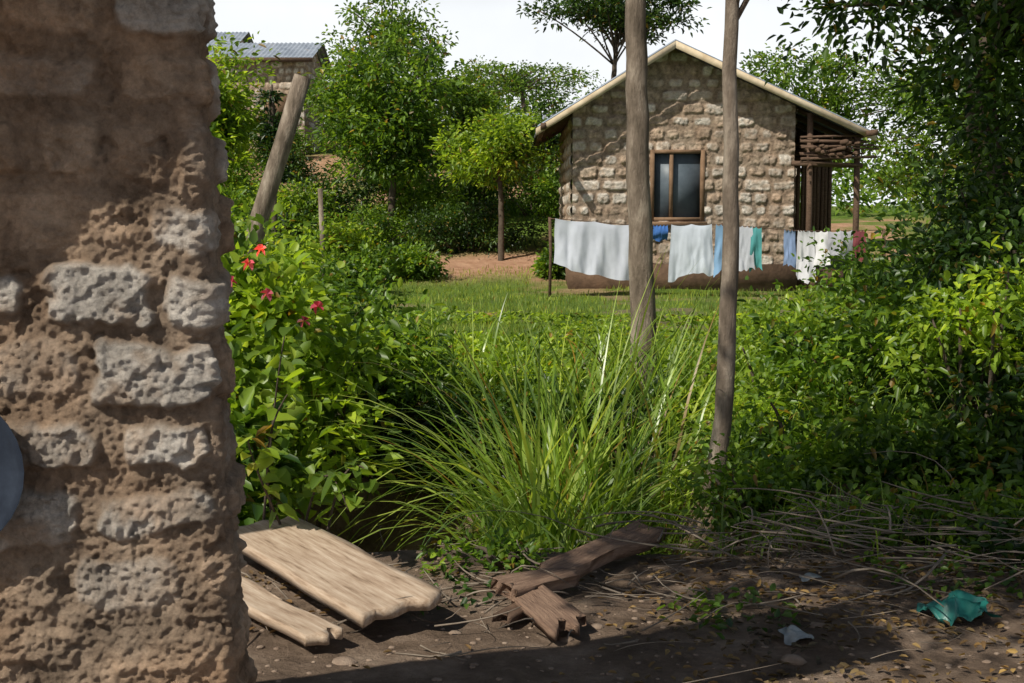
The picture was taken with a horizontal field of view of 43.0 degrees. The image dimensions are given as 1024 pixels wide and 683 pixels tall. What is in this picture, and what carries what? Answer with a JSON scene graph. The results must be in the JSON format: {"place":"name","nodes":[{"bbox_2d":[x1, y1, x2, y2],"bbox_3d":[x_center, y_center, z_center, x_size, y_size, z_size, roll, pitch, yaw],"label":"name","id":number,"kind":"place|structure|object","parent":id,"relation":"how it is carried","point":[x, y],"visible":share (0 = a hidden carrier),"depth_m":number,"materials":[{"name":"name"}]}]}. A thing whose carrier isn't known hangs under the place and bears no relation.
{"place":"outdoors","nodes":[
{"label":"outdoors","id":0,"kind":"place"},
{"bbox_2d":[313,265,909,417],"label":"grass","id":1,"kind":"structure","parent":0,"point":[495,289],"depth_m":22.70,"materials":[{"name":"plant"}]},
{"bbox_2d":[213,0,1020,205],"label":"sky","id":2,"kind":"structure","parent":0,"point":[492,29],"materials":[{"name":"white"}]},
{"bbox_2d":[232,135,1023,682],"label":"ground","id":3,"kind":"structure","parent":0,"point":[404,633],"depth_m":5.21,"materials":[{"name":"soil"}]},
{"bbox_2d":[0,0,257,682],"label":"masonry","id":4,"kind":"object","parent":3,"relation":"on","point":[123,545],"visible":0.98,"depth_m":2.98,"materials":[{"name":"brown stone"}]},
{"bbox_2d":[0,416,23,530],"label":"enamel basin","id":5,"kind":"object","parent":4,"relation":"attached to","point":[11,474],"visible":1,"depth_m":2.93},
{"bbox_2d":[206,30,280,209],"bbox_3d":[-5.873,-3.582,25.862,2.763,5.215,2.928,0,6,0],"label":"round tree","id":6,"kind":"object","parent":3,"relation":"on","point":[231,126],"visible":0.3,"depth_m":25.49,"materials":[{"name":"green plant"}]},
{"bbox_2d":[223,152,263,201],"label":"garden bush","id":7,"kind":"object","parent":3,"relation":"on","point":[249,178],"visible":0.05,"depth_m":35.74,"materials":[{"name":"green plant"}]},
{"bbox_2d":[220,177,272,233],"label":"garden bush","id":8,"kind":"object","parent":3,"relation":"on","point":[239,196],"visible":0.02,"depth_m":23.97,"materials":[{"name":"green plant"}]},
{"bbox_2d":[216,62,304,154],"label":"front wall","id":9,"kind":"structure","parent":3,"relation":"on","point":[285,72],"depth_m":45.29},
{"bbox_2d":[264,94,286,120],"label":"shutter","id":10,"kind":"object","parent":9,"relation":"attached to","point":[280,108],"visible":0.21,"depth_m":45.42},
{"bbox_2d":[227,373,308,525],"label":"broadleaf plant","id":11,"kind":"object","parent":3,"relation":"on","point":[251,512],"visible":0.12,"depth_m":7.05,"materials":[{"name":"green plant"}]},
{"bbox_2d":[249,84,295,247],"bbox_3d":[-4.561,-2.882,24.840,0.963,4.003,0.967,0,6,0],"label":"conifer tree","id":12,"kind":"object","parent":3,"relation":"on","point":[269,122],"visible":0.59,"depth_m":24.63,"materials":[{"name":"green plant"}]},
{"bbox_2d":[244,74,310,254],"bbox_3d":[-2.695,-1.256,13.944,1.122,3.186,0.220,0,6,0],"label":"leaning log","id":13,"kind":"object","parent":3,"relation":"on","point":[278,158],"visible":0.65,"depth_m":13.79,"materials":[{"name":"brown wood"}]},
{"bbox_2d":[222,165,337,233],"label":"garden bush","id":14,"kind":"object","parent":3,"relation":"on","point":[297,197],"visible":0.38,"depth_m":32.56,"materials":[{"name":"green plant"}]},
{"bbox_2d":[217,184,349,330],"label":"garden bush","id":15,"kind":"object","parent":3,"relation":"on","point":[266,239],"depth_m":12.21,"materials":[{"name":"green plant"}]},
{"bbox_2d":[224,319,343,525],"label":"broadleaf plant","id":16,"kind":"object","parent":3,"relation":"on","point":[264,379],"visible":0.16,"depth_m":7.51,"materials":[{"name":"green plant"}]},
{"bbox_2d":[239,144,330,183],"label":"garden bush","id":17,"kind":"object","parent":3,"relation":"on","point":[297,164],"visible":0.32,"depth_m":39.44,"materials":[{"name":"green plant"}]},
{"bbox_2d":[252,116,326,159],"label":"garden bush","id":18,"kind":"object","parent":3,"relation":"on","point":[298,139],"visible":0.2,"depth_m":43.70,"materials":[{"name":"green plant"}]},
{"bbox_2d":[241,575,342,645],"bbox_3d":[-1.062,1.034,5.255,0.167,0.045,1.320,-6,8,-37],"label":"wooden plank","id":19,"kind":"object","parent":3,"relation":"on","point":[266,607],"visible":0.56,"depth_m":4.94,"materials":[{"name":"wood"}]},
{"bbox_2d":[266,205,318,245],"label":"garden bush","id":20,"kind":"object","parent":3,"relation":"on","point":[288,222],"visible":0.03,"depth_m":28.33,"materials":[{"name":"green plant"}]},
{"bbox_2d":[231,203,356,297],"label":"garden bush","id":21,"kind":"object","parent":3,"relation":"on","point":[324,253],"visible":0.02,"depth_m":18.94,"materials":[{"name":"green plant"}]},
{"bbox_2d":[235,325,381,531],"bbox_3d":[-0.932,0.523,5.914,0.705,1.193,0.725,0,6,0],"label":"creeping vine","id":22,"kind":"object","parent":3,"relation":"on","point":[312,487],"visible":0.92,"depth_m":5.90,"materials":[{"name":"green plant"}]},
{"bbox_2d":[303,53,324,152],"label":"gable wall","id":23,"kind":"structure","parent":3,"relation":"on","point":[312,66],"depth_m":47.30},
{"bbox_2d":[221,198,415,527],"bbox_3d":[-1.809,0.552,9.078,2.318,3.145,1.596,0,6,0],"label":"flowering bush","id":24,"kind":"object","parent":3,"relation":"on","point":[248,304],"visible":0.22,"depth_m":8.84,"materials":[{"name":"green plant"}]},
{"bbox_2d":[230,244,323,326],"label":"pink flowers","id":25,"kind":"object","parent":24,"relation":"attached to","point":[269,292],"visible":0.94,"depth_m":8.02,"materials":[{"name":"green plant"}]},
{"bbox_2d":[318,188,324,276],"bbox_3d":[-3.285,-1.588,22.452,0.121,2.102,0.089,0,6,0],"label":"fence post","id":26,"kind":"object","parent":3,"relation":"on","point":[320,206],"visible":0.46,"depth_m":22.36,"materials":[{"name":"brown wood"}]},
{"bbox_2d":[237,516,441,627],"bbox_3d":[-0.800,0.940,5.479,0.386,0.051,1.424,-11,12,-33],"label":"wooden plank","id":27,"kind":"object","parent":3,"relation":"on","point":[358,586],"visible":0.95,"depth_m":5.31,"materials":[{"name":"wood"}]},
{"bbox_2d":[279,147,400,221],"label":"garden bush","id":28,"kind":"object","parent":3,"relation":"on","point":[347,195],"visible":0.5,"depth_m":33.53,"materials":[{"name":"green plant"}]},
{"bbox_2d":[281,237,401,295],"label":"garden bush","id":29,"kind":"object","parent":3,"relation":"on","point":[365,248],"visible":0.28,"depth_m":24.40,"materials":[{"name":"green plant"}]},
{"bbox_2d":[295,213,387,264],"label":"garden bush","id":30,"kind":"object","parent":3,"relation":"on","point":[351,237],"visible":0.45,"depth_m":28.98,"materials":[{"name":"green plant"}]},
{"bbox_2d":[263,233,421,339],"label":"garden bush","id":31,"kind":"object","parent":3,"relation":"on","point":[339,299],"visible":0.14,"depth_m":15.53,"materials":[{"name":"green plant"}]},
{"bbox_2d":[313,118,378,155],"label":"garden bush","id":32,"kind":"object","parent":3,"relation":"on","point":[333,153],"visible":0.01,"depth_m":45.37,"materials":[{"name":"green plant"}]},
{"bbox_2d":[303,56,391,176],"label":"round tree","id":33,"kind":"object","parent":3,"relation":"on","point":[316,110],"visible":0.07,"depth_m":40.14,"materials":[{"name":"green plant"}]},
{"bbox_2d":[289,194,434,247],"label":"hedge","id":34,"kind":"object","parent":3,"relation":"on","point":[386,235],"visible":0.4,"depth_m":31.24,"materials":[{"name":"green plant"}]},
{"bbox_2d":[325,141,425,183],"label":"garden bush","id":35,"kind":"object","parent":3,"relation":"on","point":[330,165],"visible":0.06,"depth_m":38.75,"materials":[{"name":"green plant"}]},
{"bbox_2d":[297,23,469,236],"bbox_3d":[-3.176,-4.954,31.612,4.354,5.584,4.374,0,6,0],"label":"round tree","id":36,"kind":"object","parent":3,"relation":"on","point":[395,111],"visible":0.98,"depth_m":31.17,"materials":[{"name":"green plant"}]},
{"bbox_2d":[315,0,459,152],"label":"tall tree","id":37,"kind":"object","parent":3,"relation":"on","point":[384,22],"visible":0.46,"depth_m":36.78,"materials":[{"name":"green plant"}]},
{"bbox_2d":[315,277,469,425],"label":"broadleaf plant","id":38,"kind":"object","parent":3,"relation":"on","point":[396,377],"visible":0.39,"depth_m":9.90,"materials":[{"name":"green plant"}]},
{"bbox_2d":[368,237,452,281],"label":"garden bush","id":39,"kind":"object","parent":3,"relation":"on","point":[415,262],"visible":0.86,"depth_m":27.15,"materials":[{"name":"green plant"}]},
{"bbox_2d":[364,162,477,220],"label":"garden bush","id":40,"kind":"object","parent":3,"relation":"on","point":[406,200],"visible":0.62,"depth_m":33.48,"materials":[{"name":"green plant"}]},
{"bbox_2d":[315,384,561,514],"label":"gully undergrowth","id":41,"kind":"object","parent":3,"relation":"on","point":[410,434],"visible":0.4,"depth_m":9.68,"materials":[{"name":"green plant"}]},
{"bbox_2d":[310,307,594,407],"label":"broadleaf plant","id":42,"kind":"object","parent":3,"relation":"on","point":[550,365],"visible":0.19,"depth_m":10.97,"materials":[{"name":"green plant"}]},
{"bbox_2d":[359,193,556,257],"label":"hedge","id":43,"kind":"object","parent":3,"relation":"on","point":[469,233],"visible":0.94,"depth_m":30.71,"materials":[{"name":"green plant"}]},
{"bbox_2d":[424,71,508,154],"bbox_3d":[-1.354,-6.122,38.533,3.162,3.729,2.915,0,6,0],"label":"round tree","id":44,"kind":"object","parent":3,"relation":"on","point":[482,99],"visible":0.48,"depth_m":38.12,"materials":[{"name":"green plant"}]},
{"bbox_2d":[426,148,515,207],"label":"garden bush","id":45,"kind":"object","parent":3,"relation":"on","point":[470,189],"visible":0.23,"depth_m":35.06,"materials":[{"name":"green plant"}]},
{"bbox_2d":[424,77,542,132],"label":"garden bush","id":46,"kind":"object","parent":3,"relation":"on","point":[516,104],"visible":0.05,"depth_m":46.02,"materials":[{"name":"green plant"}]},
{"bbox_2d":[416,516,553,574],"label":"creeping undergrowth","id":47,"kind":"object","parent":3,"relation":"on","point":[509,546],"visible":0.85,"depth_m":5.90,"materials":[{"name":"green plant"}]},
{"bbox_2d":[352,295,621,415],"bbox_3d":[-0.414,0.105,10.636,3.002,0.976,1.658,-2,6,-18],"label":"tall grass clump","id":48,"kind":"object","parent":3,"relation":"on","point":[491,368],"visible":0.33,"depth_m":10.72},
{"bbox_2d":[429,105,572,260],"bbox_3d":[-0.203,-3.492,29.703,3.445,3.853,2.933,0,6,0],"label":"round tree","id":49,"kind":"object","parent":3,"relation":"on","point":[509,134],"visible":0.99,"depth_m":29.55,"materials":[{"name":"green plant"}]},
{"bbox_2d":[492,603,524,625],"bbox_3d":[0.030,1.071,5.195,0.076,0.031,0.372,9,6,23],"label":"broken plank","id":50,"kind":"object","parent":3,"relation":"on","point":[517,614],"visible":0.56,"depth_m":5.08,"materials":[{"name":"brown wood"}]},
{"bbox_2d":[447,55,598,110],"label":"umbrella tree","id":51,"kind":"object","parent":3,"relation":"on","point":[514,82],"visible":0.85,"depth_m":43.01,"materials":[{"name":"green plant"}]},
{"bbox_2d":[480,144,572,222],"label":"garden bush","id":52,"kind":"object","parent":3,"relation":"on","point":[543,191],"visible":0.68,"depth_m":34.02,"materials":[{"name":"green plant"}]},
{"bbox_2d":[490,566,579,601],"bbox_3d":[0.105,0.997,5.401,0.137,0.052,0.459,20,15,40],"label":"broken plank","id":53,"kind":"object","parent":3,"relation":"on","point":[517,584],"visible":0.85,"depth_m":5.35,"materials":[{"name":"red wood"}]},
{"bbox_2d":[497,80,576,188],"bbox_3d":[1.122,-5.385,36.632,3.066,3.846,3.314,0,6,0],"label":"round tree","id":54,"kind":"object","parent":3,"relation":"on","point":[544,107],"visible":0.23,"depth_m":36.29,"materials":[{"name":"green plant"}]},
{"bbox_2d":[529,240,565,280],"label":"garden bush","id":55,"kind":"object","parent":3,"relation":"on","point":[541,265],"visible":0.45,"depth_m":27.35,"materials":[{"name":"green plant"}]},
{"bbox_2d":[511,584,586,642],"bbox_3d":[0.145,1.057,5.106,0.172,0.044,0.475,-8,13,-21],"label":"broken plank","id":56,"kind":"object","parent":3,"relation":"on","point":[552,614],"visible":0.99,"depth_m":5.04,"materials":[{"name":"red wood"}]},
{"bbox_2d":[364,322,775,394],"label":"broadleaf plant","id":57,"kind":"object","parent":3,"relation":"on","point":[518,338],"visible":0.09,"depth_m":12.71,"materials":[{"name":"green plant"}]},
{"bbox_2d":[549,73,605,113],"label":"garden bush","id":58,"kind":"object","parent":3,"relation":"on","point":[581,91],"visible":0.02,"depth_m":45.14,"materials":[{"name":"green plant"}]},
{"bbox_2d":[295,251,869,556],"bbox_3d":[0.417,0.785,8.222,4.235,2.783,4.319,0,6,0],"label":"tall grass clump","id":59,"kind":"object","parent":3,"relation":"on","point":[550,462],"visible":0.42,"depth_m":8.24,"materials":[{"name":"plant"}]},
{"bbox_2d":[456,370,713,493],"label":"gully undergrowth","id":60,"kind":"object","parent":3,"relation":"on","point":[589,419],"visible":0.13,"depth_m":9.76,"materials":[{"name":"green plant"}]},
{"bbox_2d":[314,307,885,408],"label":"weeds","id":61,"kind":"object","parent":3,"relation":"on","point":[579,326],"visible":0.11,"depth_m":18.29,"materials":[{"name":"green plant"}]},
{"bbox_2d":[539,518,666,578],"bbox_3d":[0.414,0.948,5.841,0.161,0.064,0.915,21,18,32],"label":"broken plank","id":62,"kind":"object","parent":3,"relation":"on","point":[585,559],"visible":0.85,"depth_m":5.84,"materials":[{"name":"red wood"}]},
{"bbox_2d":[516,0,711,78],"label":"umbrella tree","id":63,"kind":"object","parent":3,"relation":"on","point":[604,15],"visible":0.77,"depth_m":36.87,"materials":[{"name":"green plant"}]},
{"bbox_2d":[421,304,836,555],"bbox_3d":[0.836,0.969,8.133,3.024,2.424,4.156,0,6,0],"label":"tall grass clump","id":64,"kind":"object","parent":3,"relation":"on","point":[668,458],"visible":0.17,"depth_m":8.56,"materials":[{"name":"plant"}]},
{"bbox_2d":[241,522,1023,682],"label":"fallen twigs","id":65,"kind":"object","parent":3,"relation":"on","point":[457,653],"visible":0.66,"depth_m":5.42,"materials":[{"name":"wood"}]},
{"bbox_2d":[244,500,1023,682],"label":"leaf litter","id":66,"kind":"object","parent":3,"relation":"on","point":[844,665],"visible":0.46,"depth_m":5.12,"materials":[{"name":"plant"}]},
{"bbox_2d":[496,289,771,463],"bbox_3d":[0.987,0.282,10.229,2.358,1.412,1.919,1,6,13],"label":"tall grass clump","id":67,"kind":"object","parent":3,"relation":"on","point":[599,362],"visible":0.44,"depth_m":10.11,"materials":[{"name":"plant"}]},
{"bbox_2d":[246,541,1023,682],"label":"scattered stones","id":68,"kind":"object","parent":3,"relation":"on","point":[794,659],"visible":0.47,"depth_m":4.89,"materials":[{"name":"stone"}]},
{"bbox_2d":[625,0,656,397],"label":"slender tree","id":69,"kind":"object","parent":3,"relation":"on","point":[640,259],"visible":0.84,"depth_m":10.84,"materials":[{"name":"brown plant"}]},
{"bbox_2d":[264,58,1023,216],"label":"distant trees","id":70,"kind":"object","parent":3,"relation":"on","point":[846,188],"visible":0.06,"depth_m":63.58,"materials":[{"name":"green plant"}]},
{"bbox_2d":[565,264,842,290],"bbox_3d":[3.885,-1.587,29.388,5.530,0.600,7.000,0,6,0],"label":"foundation","id":71,"kind":"object","parent":3,"relation":"on","point":[765,277],"visible":0.25,"depth_m":25.91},
{"bbox_2d":[558,116,572,220],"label":"side wall back","id":72,"kind":"structure","parent":71,"relation":"on","point":[565,179],"depth_m":28.17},
{"bbox_2d":[572,49,795,263],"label":"gable wall","id":73,"kind":"structure","parent":71,"relation":"on","point":[685,98],"depth_m":25.73,"materials":[{"name":"stone"}]},
{"bbox_2d":[650,150,706,224],"bbox_3d":[3.280,-3.057,25.814,1.180,1.485,0.240,0,6,0],"label":"window frame","id":74,"kind":"object","parent":73,"relation":"attached to","point":[670,217],"visible":0.87,"depth_m":25.78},
{"bbox_2d":[654,154,699,216],"bbox_3d":[3.280,-3.109,25.909,0.980,1.300,0.010,0,6,0],"label":"window pane","id":75,"kind":"object","parent":74,"relation":"in","point":[686,182],"visible":0.86,"depth_m":25.90,"materials":[{"name":"glass"}]},
{"bbox_2d":[532,39,869,145],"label":"roof","id":76,"kind":"structure","parent":73,"relation":"on","point":[802,115],"depth_m":25.42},
{"bbox_2d":[536,41,875,140],"bbox_3d":[3.750,-4.828,25.062,6.580,1.910,0.035,0,6,0],"label":"fascia board","id":77,"kind":"object","parent":76,"relation":"attached to","point":[718,64],"visible":0.93,"depth_m":25.05,"materials":[{"name":"brown wood"}]},
{"bbox_2d":[534,61,877,147],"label":"rafters","id":78,"kind":"object","parent":76,"relation":"attached to","point":[558,127],"visible":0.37,"depth_m":26.99,"materials":[{"name":"brown wood"}]},
{"bbox_2d":[548,217,885,296],"bbox_3d":[3.810,-1.503,24.112,6.278,1.603,0.214,0,6,0],"label":"clothesline","id":79,"kind":"object","parent":3,"relation":"on","point":[593,248],"visible":0.8,"depth_m":24.09,"materials":[{"name":"white fabric"}]},
{"bbox_2d":[418,514,1023,639],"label":"seedlings","id":80,"kind":"object","parent":3,"relation":"on","point":[719,597],"visible":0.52,"depth_m":5.56,"materials":[{"name":"green plant"}]},
{"bbox_2d":[702,0,749,503],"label":"slender tree","id":81,"kind":"object","parent":3,"relation":"on","point":[725,370],"visible":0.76,"depth_m":7.45,"materials":[{"name":"brown plant"}]},
{"bbox_2d":[445,463,1022,562],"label":"tall grass clump","id":82,"kind":"object","parent":3,"relation":"on","point":[746,534],"visible":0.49,"depth_m":6.20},
{"bbox_2d":[467,451,1023,635],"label":"brushwood pile","id":83,"kind":"object","parent":3,"relation":"on","point":[811,530],"visible":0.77,"depth_m":5.95,"materials":[{"name":"wood"}]},
{"bbox_2d":[665,428,852,548],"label":"shrub","id":84,"kind":"object","parent":3,"relation":"on","point":[751,477],"visible":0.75,"depth_m":7.06,"materials":[{"name":"green plant"}]},
{"bbox_2d":[638,308,880,453],"bbox_3d":[1.902,0.357,9.485,1.805,1.200,1.821,2,6,20],"label":"shrub","id":85,"kind":"object","parent":3,"relation":"on","point":[757,372],"visible":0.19,"depth_m":9.41,"materials":[{"name":"green plant"}]},
{"bbox_2d":[650,355,896,500],"bbox_3d":[1.633,0.568,7.965,1.571,0.954,1.408,0,6,0],"label":"shrub","id":86,"kind":"object","parent":3,"relation":"on","point":[808,448],"visible":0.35,"depth_m":7.91,"materials":[{"name":"green plant"}]},
{"bbox_2d":[777,625,813,644],"bbox_3d":[1.063,1.093,4.853,0.128,0.053,0.126,0,6,0],"label":"plastic wrapper","id":87,"kind":"object","parent":3,"relation":"on","point":[792,633],"visible":1,"depth_m":4.84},
{"bbox_2d":[656,285,935,381],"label":"broadleaf plant","id":88,"kind":"object","parent":3,"relation":"on","point":[765,320],"visible":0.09,"depth_m":14.13,"materials":[{"name":"green plant"}]},
{"bbox_2d":[799,572,822,581],"bbox_3d":[1.298,1.020,5.627,0.102,0.033,0.063,0,6,0],"label":"plastic wrapper","id":89,"kind":"object","parent":3,"relation":"on","point":[813,575],"visible":0.96,"depth_m":5.62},
{"bbox_2d":[791,113,878,290],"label":"veranda posts and stored poles","id":90,"kind":"object","parent":3,"relation":"on","point":[815,154],"visible":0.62,"depth_m":25.64,"materials":[{"name":"brown wood"}]},
{"bbox_2d":[653,335,1023,534],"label":"tall grass clump","id":91,"kind":"object","parent":3,"relation":"on","point":[804,408],"visible":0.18,"depth_m":8.40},
{"bbox_2d":[739,36,945,170],"bbox_3d":[8.436,-5.460,36.835,7.275,6.154,4.950,0,6,0],"label":"broadleaf tree","id":92,"kind":"object","parent":3,"relation":"on","point":[834,99],"visible":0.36,"depth_m":35.75,"materials":[{"name":"green plant"}]},
{"bbox_2d":[702,460,1023,572],"bbox_3d":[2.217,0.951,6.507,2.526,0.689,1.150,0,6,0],"label":"creeping undergrowth","id":93,"kind":"object","parent":3,"relation":"on","point":[975,496],"visible":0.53,"depth_m":6.41,"materials":[{"name":"green plant"}]},
{"bbox_2d":[737,233,1023,439],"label":"shrub","id":94,"kind":"object","parent":3,"relation":"on","point":[866,347],"visible":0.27,"depth_m":8.70,"materials":[{"name":"green plant"}]},
{"bbox_2d":[780,212,996,323],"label":"broadleaf plant","id":95,"kind":"object","parent":3,"relation":"on","point":[874,268],"visible":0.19,"depth_m":16.70,"materials":[{"name":"green plant"}]},
{"bbox_2d":[764,0,1023,272],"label":"broadleaf tree","id":96,"kind":"object","parent":3,"relation":"on","point":[979,90],"visible":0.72,"depth_m":11.59,"materials":[{"name":"green plant"}]},
{"bbox_2d":[790,0,1023,50],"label":"broadleaf tree","id":97,"kind":"object","parent":3,"relation":"on","point":[1019,4],"visible":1,"depth_m":9.71,"materials":[{"name":"green plant"}]},
{"bbox_2d":[810,378,1023,498],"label":"shrub","id":98,"kind":"object","parent":3,"relation":"on","point":[927,442],"visible":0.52,"depth_m":7.29,"materials":[{"name":"green plant"}]},
{"bbox_2d":[842,86,1023,383],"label":"shrub","id":99,"kind":"object","parent":3,"relation":"on","point":[971,203],"visible":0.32,"depth_m":9.84,"materials":[{"name":"green plant"}]},
{"bbox_2d":[860,34,1023,254],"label":"broadleaf tree","id":100,"kind":"object","parent":3,"relation":"on","point":[898,181],"visible":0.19,"depth_m":34.41,"materials":[{"name":"green plant"}]},
{"bbox_2d":[873,235,1023,432],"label":"shrub","id":101,"kind":"object","parent":3,"relation":"on","point":[996,340],"visible":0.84,"depth_m":7.89,"materials":[{"name":"green plant"}]},
{"bbox_2d":[916,590,1000,625],"bbox_3d":[1.782,1.052,5.180,0.284,0.106,0.210,0,6,-4],"label":"plastic bag","id":102,"kind":"object","parent":3,"relation":"on","point":[967,606],"visible":0.98,"depth_m":5.13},
{"bbox_2d":[898,204,1023,425],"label":"shrub","id":103,"kind":"object","parent":3,"relation":"on","point":[1015,259],"visible":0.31,"depth_m":8.44,"materials":[{"name":"green plant"}]},
{"bbox_2d":[909,331,1023,520],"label":"shrub","id":104,"kind":"object","parent":3,"relation":"on","point":[1014,432],"visible":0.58,"depth_m":7.06,"materials":[{"name":"green plant"}]},
{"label":"far gable wall","id":105,"kind":"object","parent":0,"visible":0},
{"bbox_2d":[209,42,329,74],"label":"roof","id":106,"kind":"structure","parent":105,"relation":"attached to","point":[294,49],"depth_m":46.51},
{"bbox_2d":[206,57,311,61],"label":"fascia board","id":107,"kind":"object","parent":106,"relation":"attached to","point":[292,59],"visible":0.5,"depth_m":44.83,"materials":[{"name":"grey wood"}]},
{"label":"gable wall","id":108,"kind":"object","parent":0,"visible":0},
{"bbox_2d":[206,32,253,47],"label":"roof","id":109,"kind":"structure","parent":108,"relation":"on","point":[240,36],"depth_m":52.88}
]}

